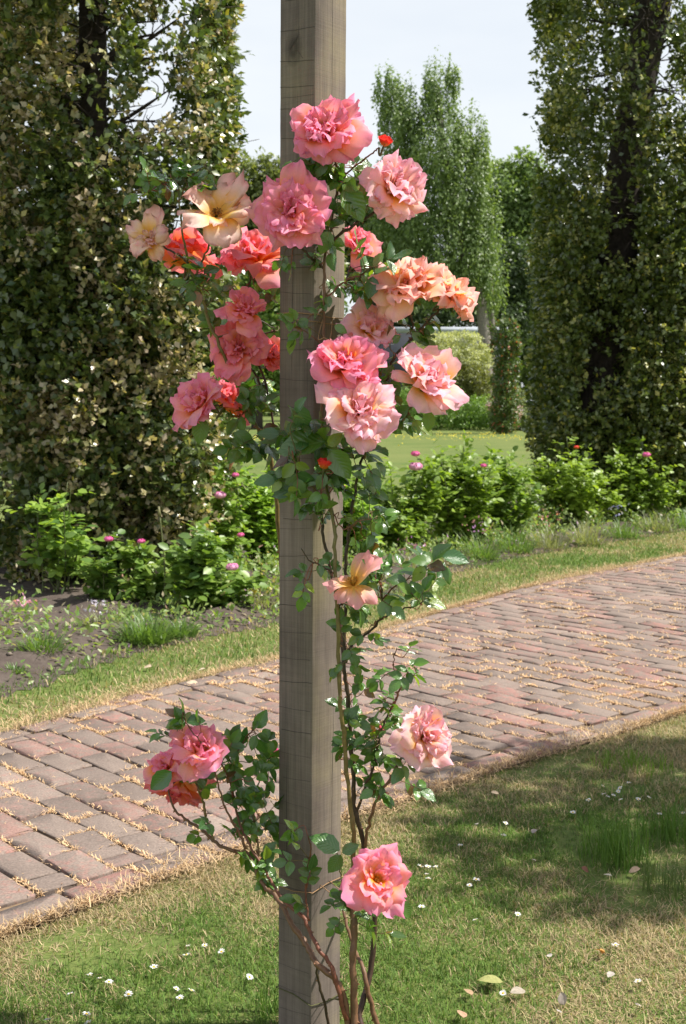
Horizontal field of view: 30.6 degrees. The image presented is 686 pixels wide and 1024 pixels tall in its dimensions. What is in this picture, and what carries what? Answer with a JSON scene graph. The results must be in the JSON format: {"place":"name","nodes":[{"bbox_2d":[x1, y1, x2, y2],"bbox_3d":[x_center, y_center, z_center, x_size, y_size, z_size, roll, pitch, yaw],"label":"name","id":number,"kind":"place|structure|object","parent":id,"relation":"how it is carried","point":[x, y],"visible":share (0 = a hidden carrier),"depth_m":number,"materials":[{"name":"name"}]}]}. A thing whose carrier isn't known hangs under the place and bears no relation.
{"place":"outdoors","nodes":[
{"label":"outdoors","id":0,"kind":"place"},
{"bbox_2d":[0,555,685,937],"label":"path","id":1,"kind":"structure","parent":0,"point":[84,759],"depth_m":5.55,"materials":[{"name":"brick"}]},
{"bbox_2d":[186,680,196,683],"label":"fallen leaf","id":2,"kind":"object","parent":1,"relation":"on","point":[191,682],"visible":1,"depth_m":6.17,"materials":[{"name":"beige plant"}]},
{"bbox_2d":[0,558,685,928],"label":"dry clippings","id":3,"kind":"object","parent":1,"relation":"on","point":[202,846],"visible":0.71,"depth_m":5.76,"materials":[{"name":"plant"}]},
{"bbox_2d":[0,551,685,936],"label":"straw fringe","id":4,"kind":"object","parent":1,"relation":"on","point":[512,759],"visible":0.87,"depth_m":5.05,"materials":[{"name":"beige plant"}]},
{"bbox_2d":[0,404,685,1023],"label":"ground","id":5,"kind":"structure","parent":0,"point":[400,454],"depth_m":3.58,"materials":[{"name":"green plant"}]},
{"bbox_2d":[124,990,132,1000],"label":"daisy","id":6,"kind":"object","parent":5,"relation":"on","point":[128,993],"visible":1,"depth_m":2.94,"materials":[{"name":"white plant"}]},
{"bbox_2d":[233,268,279,428],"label":"tree","id":7,"kind":"object","parent":5,"relation":"on","point":[270,317],"visible":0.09,"depth_m":56.39,"materials":[{"name":"green plant"}]},
{"bbox_2d":[248,972,278,1019],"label":"grass tuft","id":8,"kind":"object","parent":5,"relation":"on","point":[265,1002],"visible":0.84,"depth_m":2.89,"materials":[{"name":"green plant"}]},
{"bbox_2d":[231,146,349,423],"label":"tree","id":9,"kind":"object","parent":5,"relation":"on","point":[256,172],"visible":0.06,"depth_m":67.91,"materials":[{"name":"green plant"}]},
{"bbox_2d":[279,0,345,1023],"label":"wooden post","id":10,"kind":"object","parent":5,"relation":"on","point":[313,53],"visible":0.67,"depth_m":2.67,"materials":[{"name":"brown wood"}]},
{"bbox_2d":[123,93,479,1023],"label":"climbing rose","id":11,"kind":"object","parent":10,"relation":"attached to","point":[295,205],"visible":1,"depth_m":2.53,"materials":[{"name":"pink plant"}]},
{"bbox_2d":[276,985,338,1005],"bbox_3d":[-0.031,1.027,2.706,0.135,0.109,0.314,-3,6,-30],"label":"twine tie","id":12,"kind":"object","parent":10,"relation":"attached to","point":[333,998],"visible":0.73,"depth_m":2.73,"materials":[{"name":"beige fabric"}]},
{"bbox_2d":[277,312,342,339],"bbox_3d":[-0.054,-0.388,2.630,0.156,0.062,0.130,4,7,41],"label":"twine tie","id":13,"kind":"object","parent":10,"relation":"attached to","point":[321,323],"visible":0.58,"depth_m":2.59,"materials":[{"name":"brown fabric"}]},
{"bbox_2d":[280,876,342,893],"bbox_3d":[-0.021,0.808,2.695,0.126,0.042,0.299,-4,7,-37],"label":"twine tie","id":14,"kind":"object","parent":10,"relation":"attached to","point":[317,889],"visible":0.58,"depth_m":2.72,"materials":[{"name":"beige fabric"}]},
{"bbox_2d":[0,526,685,730],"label":"verge grass","id":15,"kind":"structure","parent":5,"relation":"on","point":[516,560],"depth_m":7.82,"materials":[{"name":"green plant"}]},
{"bbox_2d":[74,300,685,415],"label":"woodland","id":16,"kind":"object","parent":5,"relation":"on","point":[523,380],"visible":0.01,"depth_m":100.77,"materials":[{"name":"green plant"}]},
{"bbox_2d":[344,202,441,322],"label":"tree","id":17,"kind":"object","parent":5,"relation":"on","point":[350,220],"visible":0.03,"depth_m":75.67,"materials":[{"name":"green plant"}]},
{"bbox_2d":[254,431,534,445],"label":"buttercups","id":18,"kind":"object","parent":5,"relation":"on","point":[444,436],"visible":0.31,"depth_m":44.05,"materials":[{"name":"plant"}]},
{"bbox_2d":[363,45,510,425],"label":"tree","id":19,"kind":"object","parent":5,"relation":"on","point":[464,233],"visible":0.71,"depth_m":60.21,"materials":[{"name":"green plant"}]},
{"bbox_2d":[378,327,507,422],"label":"garden building","id":20,"kind":"structure","parent":5,"relation":"on","point":[404,335],"depth_m":71.40,"materials":[{"name":"white"}]},
{"bbox_2d":[351,227,536,344],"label":"tree","id":21,"kind":"object","parent":5,"relation":"on","point":[519,290],"visible":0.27,"depth_m":78.15,"materials":[{"name":"green plant"}]},
{"bbox_2d":[395,384,493,429],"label":"leafy shrub","id":22,"kind":"object","parent":5,"relation":"on","point":[472,418],"visible":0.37,"depth_m":55.31,"materials":[{"name":"green plant"}]},
{"bbox_2d":[402,359,494,425],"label":"olive shrub","id":23,"kind":"object","parent":5,"relation":"on","point":[468,380],"visible":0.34,"depth_m":58.21,"materials":[{"name":"green plant"}]},
{"bbox_2d":[411,328,494,371],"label":"variegated shrub","id":24,"kind":"object","parent":5,"relation":"on","point":[465,351],"visible":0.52,"depth_m":58.97,"materials":[{"name":"green plant"}]},
{"bbox_2d":[457,1010,466,1017],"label":"fallen leaf","id":25,"kind":"object","parent":5,"relation":"on","point":[462,1014],"visible":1,"depth_m":2.85,"materials":[{"name":"plant"}]},
{"bbox_2d":[464,989,472,994],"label":"fallen leaf","id":26,"kind":"object","parent":5,"relation":"on","point":[469,991],"visible":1,"depth_m":2.96,"materials":[{"name":"plant"}]},
{"bbox_2d":[477,975,502,982],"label":"fallen leaf","id":27,"kind":"object","parent":5,"relation":"on","point":[491,978],"visible":1,"depth_m":3.02,"materials":[{"name":"yellow plant"}]},
{"bbox_2d":[485,402,524,419],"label":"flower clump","id":28,"kind":"object","parent":5,"relation":"on","point":[490,404],"visible":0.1,"depth_m":52.73,"materials":[{"name":"green plant"}]},
{"bbox_2d":[486,314,527,433],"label":"column shrub","id":29,"kind":"object","parent":5,"relation":"on","point":[505,364],"visible":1,"depth_m":49.47,"materials":[{"name":"green plant"}]},
{"bbox_2d":[489,384,532,430],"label":"grey leaf shrub","id":30,"kind":"object","parent":5,"relation":"on","point":[521,403],"visible":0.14,"depth_m":54.46,"materials":[{"name":"green plant"}]},
{"bbox_2d":[510,986,524,993],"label":"fallen leaf","id":31,"kind":"object","parent":5,"relation":"on","point":[517,990],"visible":1,"depth_m":2.96,"materials":[{"name":"beige plant"}]},
{"bbox_2d":[471,145,572,383],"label":"tree","id":32,"kind":"object","parent":5,"relation":"on","point":[516,201],"visible":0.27,"depth_m":82.28,"materials":[{"name":"green plant"}]},
{"bbox_2d":[558,992,566,1004],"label":"fallen leaf","id":33,"kind":"object","parent":5,"relation":"on","point":[562,998],"visible":1,"depth_m":2.92,"materials":[{"name":"beige plant"}]},
{"bbox_2d":[607,971,614,976],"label":"fallen leaf","id":34,"kind":"object","parent":5,"relation":"on","point":[609,973],"visible":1,"depth_m":3.05,"materials":[{"name":"white plant"}]},
{"bbox_2d":[571,796,660,874],"bbox_3d":[0.838,0.984,3.836,0.308,0.184,0.324,-2,6,-21],"label":"grass tuft","id":35,"kind":"object","parent":5,"relation":"on","point":[621,849],"visible":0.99,"depth_m":3.84,"materials":[{"name":"green plant"}]},
{"bbox_2d":[588,741,673,777],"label":"grass tuft","id":36,"kind":"object","parent":5,"relation":"on","point":[633,759],"visible":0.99,"depth_m":4.84,"materials":[{"name":"green plant"}]},
{"bbox_2d":[629,866,639,872],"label":"fallen leaf","id":37,"kind":"object","parent":5,"relation":"on","point":[633,869],"visible":1,"depth_m":3.72,"materials":[{"name":"beige plant"}]},
{"bbox_2d":[633,787,685,850],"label":"grass tuft","id":38,"kind":"object","parent":5,"relation":"on","point":[672,830],"visible":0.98,"depth_m":4.03,"materials":[{"name":"green plant"}]},
{"bbox_2d":[642,846,685,903],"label":"grass tuft","id":39,"kind":"object","parent":5,"relation":"on","point":[676,883],"visible":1,"depth_m":3.62,"materials":[{"name":"green plant"}]},
{"bbox_2d":[0,490,685,696],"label":"soil","id":40,"kind":"structure","parent":0,"point":[33,660],"depth_m":7.86,"materials":[{"name":"brown soil"}]},
{"bbox_2d":[1,661,31,673],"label":"perennial clump","id":41,"kind":"object","parent":40,"relation":"on","point":[13,668],"visible":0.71,"depth_m":6.41,"materials":[{"name":"green plant"}]},
{"bbox_2d":[8,593,43,608],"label":"perennial clump","id":42,"kind":"object","parent":40,"relation":"on","point":[22,605],"visible":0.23,"depth_m":8.02,"materials":[{"name":"pink plant"}]},
{"bbox_2d":[1,620,84,655],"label":"perennial clump","id":43,"kind":"object","parent":40,"relation":"on","point":[46,642],"visible":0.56,"depth_m":6.80,"materials":[{"name":"green plant"}]},
{"bbox_2d":[5,482,104,592],"bbox_3d":[-1.977,0.203,8.709,0.558,0.825,0.642,-5,7,-43],"label":"rose bush","id":44,"kind":"object","parent":40,"relation":"on","point":[65,542],"visible":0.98,"depth_m":8.66,"materials":[{"name":"green plant"}]},
{"bbox_2d":[71,599,121,626],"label":"perennial clump","id":45,"kind":"object","parent":40,"relation":"on","point":[92,621],"visible":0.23,"depth_m":7.55,"materials":[{"name":"green plant"}]},
{"bbox_2d":[69,529,127,598],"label":"rose bush","id":46,"kind":"object","parent":40,"relation":"on","point":[105,578],"visible":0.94,"depth_m":8.33,"materials":[{"name":"green plant"}]},
{"bbox_2d":[0,0,258,582],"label":"clipped tree","id":47,"kind":"object","parent":40,"relation":"on","point":[75,415],"visible":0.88,"depth_m":8.97,"materials":[{"name":"green plant"}]},
{"bbox_2d":[116,539,176,601],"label":"rose bush","id":48,"kind":"object","parent":40,"relation":"on","point":[142,581],"visible":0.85,"depth_m":8.32,"materials":[{"name":"green plant"}]},
{"bbox_2d":[102,609,190,646],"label":"perennial clump","id":49,"kind":"object","parent":40,"relation":"on","point":[145,635],"visible":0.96,"depth_m":7.20,"materials":[{"name":"green plant"}]},
{"bbox_2d":[158,506,165,602],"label":"seed stem","id":50,"kind":"object","parent":40,"relation":"on","point":[159,514],"visible":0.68,"depth_m":8.19,"materials":[{"name":"brown plant"}]},
{"bbox_2d":[160,613,213,638],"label":"perennial clump","id":51,"kind":"object","parent":40,"relation":"on","point":[188,631],"visible":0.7,"depth_m":7.43,"materials":[{"name":"green plant"}]},
{"bbox_2d":[160,444,256,573],"bbox_3d":[-1.022,0.009,9.495,0.732,1.069,0.596,0,5,0],"label":"rose bush","id":52,"kind":"object","parent":40,"relation":"on","point":[224,527],"visible":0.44,"depth_m":9.45,"materials":[{"name":"green plant"}]},
{"bbox_2d":[158,516,270,607],"bbox_3d":[-0.841,0.353,8.107,0.729,0.637,0.635,0,5,0],"label":"rose bush","id":53,"kind":"object","parent":40,"relation":"on","point":[189,567],"visible":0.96,"depth_m":8.01,"materials":[{"name":"green plant"}]},
{"bbox_2d":[229,447,279,566],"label":"rose bush","id":54,"kind":"object","parent":40,"relation":"on","point":[261,512],"visible":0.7,"depth_m":9.96,"materials":[{"name":"green plant"}]},
{"bbox_2d":[239,587,278,608],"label":"perennial clump","id":55,"kind":"object","parent":40,"relation":"on","point":[254,591],"visible":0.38,"depth_m":8.28,"materials":[{"name":"green plant"}]},
{"bbox_2d":[0,487,685,687],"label":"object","id":56,"kind":"object","parent":40,"relation":"on","point":[272,561],"visible":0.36,"depth_m":8.33,"materials":[{"name":"green plant"}]},
{"bbox_2d":[343,472,385,555],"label":"rose bush","id":57,"kind":"object","parent":40,"relation":"on","point":[360,506],"visible":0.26,"depth_m":10.36,"materials":[{"name":"green plant"}]},
{"bbox_2d":[350,451,453,552],"bbox_3d":[0.466,-0.080,11.153,1.063,0.948,0.921,0,5,0],"label":"rose bush","id":58,"kind":"object","parent":40,"relation":"on","point":[414,509],"visible":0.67,"depth_m":11.07,"materials":[{"name":"green plant"}]},
{"bbox_2d":[382,536,443,567],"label":"perennial clump","id":59,"kind":"object","parent":40,"relation":"on","point":[405,552],"visible":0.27,"depth_m":10.20,"materials":[{"name":"green plant"}]},
{"bbox_2d":[435,545,476,565],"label":"perennial clump","id":60,"kind":"object","parent":40,"relation":"on","point":[455,564],"visible":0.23,"depth_m":10.56,"materials":[{"name":"green plant"}]},
{"bbox_2d":[405,430,507,545],"bbox_3d":[1.048,-0.194,11.613,1.044,1.147,1.007,0,5,0],"label":"rose bush","id":61,"kind":"object","parent":40,"relation":"on","point":[461,504],"visible":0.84,"depth_m":11.55,"materials":[{"name":"green plant"}]},
{"bbox_2d":[434,516,514,559],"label":"perennial clump","id":62,"kind":"object","parent":40,"relation":"on","point":[487,550],"visible":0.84,"depth_m":10.99,"materials":[{"name":"green plant"}]},
{"bbox_2d":[466,442,545,535],"bbox_3d":[1.551,-0.192,12.221,0.864,0.987,0.761,4,7,38],"label":"rose bush","id":63,"kind":"object","parent":40,"relation":"on","point":[514,490],"visible":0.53,"depth_m":12.10,"materials":[{"name":"green plant"}]},
{"bbox_2d":[484,522,552,553],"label":"perennial clump","id":64,"kind":"object","parent":40,"relation":"on","point":[522,545],"visible":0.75,"depth_m":11.44,"materials":[{"name":"green plant"}]},
{"bbox_2d":[506,465,545,508],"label":"perennial clump","id":65,"kind":"object","parent":40,"relation":"on","point":[531,494],"visible":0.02,"depth_m":15.19,"materials":[{"name":"green plant"}]},
{"bbox_2d":[518,509,579,549],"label":"perennial clump","id":66,"kind":"object","parent":40,"relation":"on","point":[546,541],"visible":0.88,"depth_m":11.78,"materials":[{"name":"green plant"}]},
{"bbox_2d":[521,437,627,524],"bbox_3d":[2.437,-0.308,13.367,1.116,1.003,1.006,3,6,34],"label":"rose bush","id":67,"kind":"object","parent":40,"relation":"on","point":[576,495],"visible":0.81,"depth_m":13.26,"materials":[{"name":"green plant"}]},
{"bbox_2d":[558,512,621,546],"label":"perennial clump","id":68,"kind":"object","parent":40,"relation":"on","point":[585,539],"visible":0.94,"depth_m":12.09,"materials":[{"name":"green plant"}]},
{"bbox_2d":[520,0,685,510],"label":"clipped tree","id":69,"kind":"object","parent":40,"relation":"on","point":[606,319],"visible":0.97,"depth_m":14.08,"materials":[{"name":"green plant"}]},
{"bbox_2d":[591,503,653,538],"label":"perennial clump","id":70,"kind":"object","parent":40,"relation":"on","point":[620,532],"visible":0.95,"depth_m":12.65,"materials":[{"name":"green plant"}]},
{"bbox_2d":[596,428,685,520],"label":"rose bush","id":71,"kind":"object","parent":40,"relation":"on","point":[635,479],"visible":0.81,"depth_m":13.84,"materials":[{"name":"green plant"}]},
{"bbox_2d":[627,508,684,532],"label":"perennial clump","id":72,"kind":"object","parent":40,"relation":"on","point":[655,523],"visible":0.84,"depth_m":13.27,"materials":[{"name":"green plant"}]},
{"bbox_2d":[658,448,685,512],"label":"rose bush","id":73,"kind":"object","parent":40,"relation":"on","point":[682,498],"visible":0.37,"depth_m":14.64,"materials":[{"name":"green plant"}]},
{"bbox_2d":[659,506,685,527],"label":"perennial clump","id":74,"kind":"object","parent":40,"relation":"on","point":[683,519],"visible":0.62,"depth_m":13.73,"materials":[{"name":"green plant"}]},
{"bbox_2d":[12,0,685,401],"label":"sky","id":75,"kind":"structure","parent":0,"point":[491,41],"materials":[{"name":"white"}]}
]}

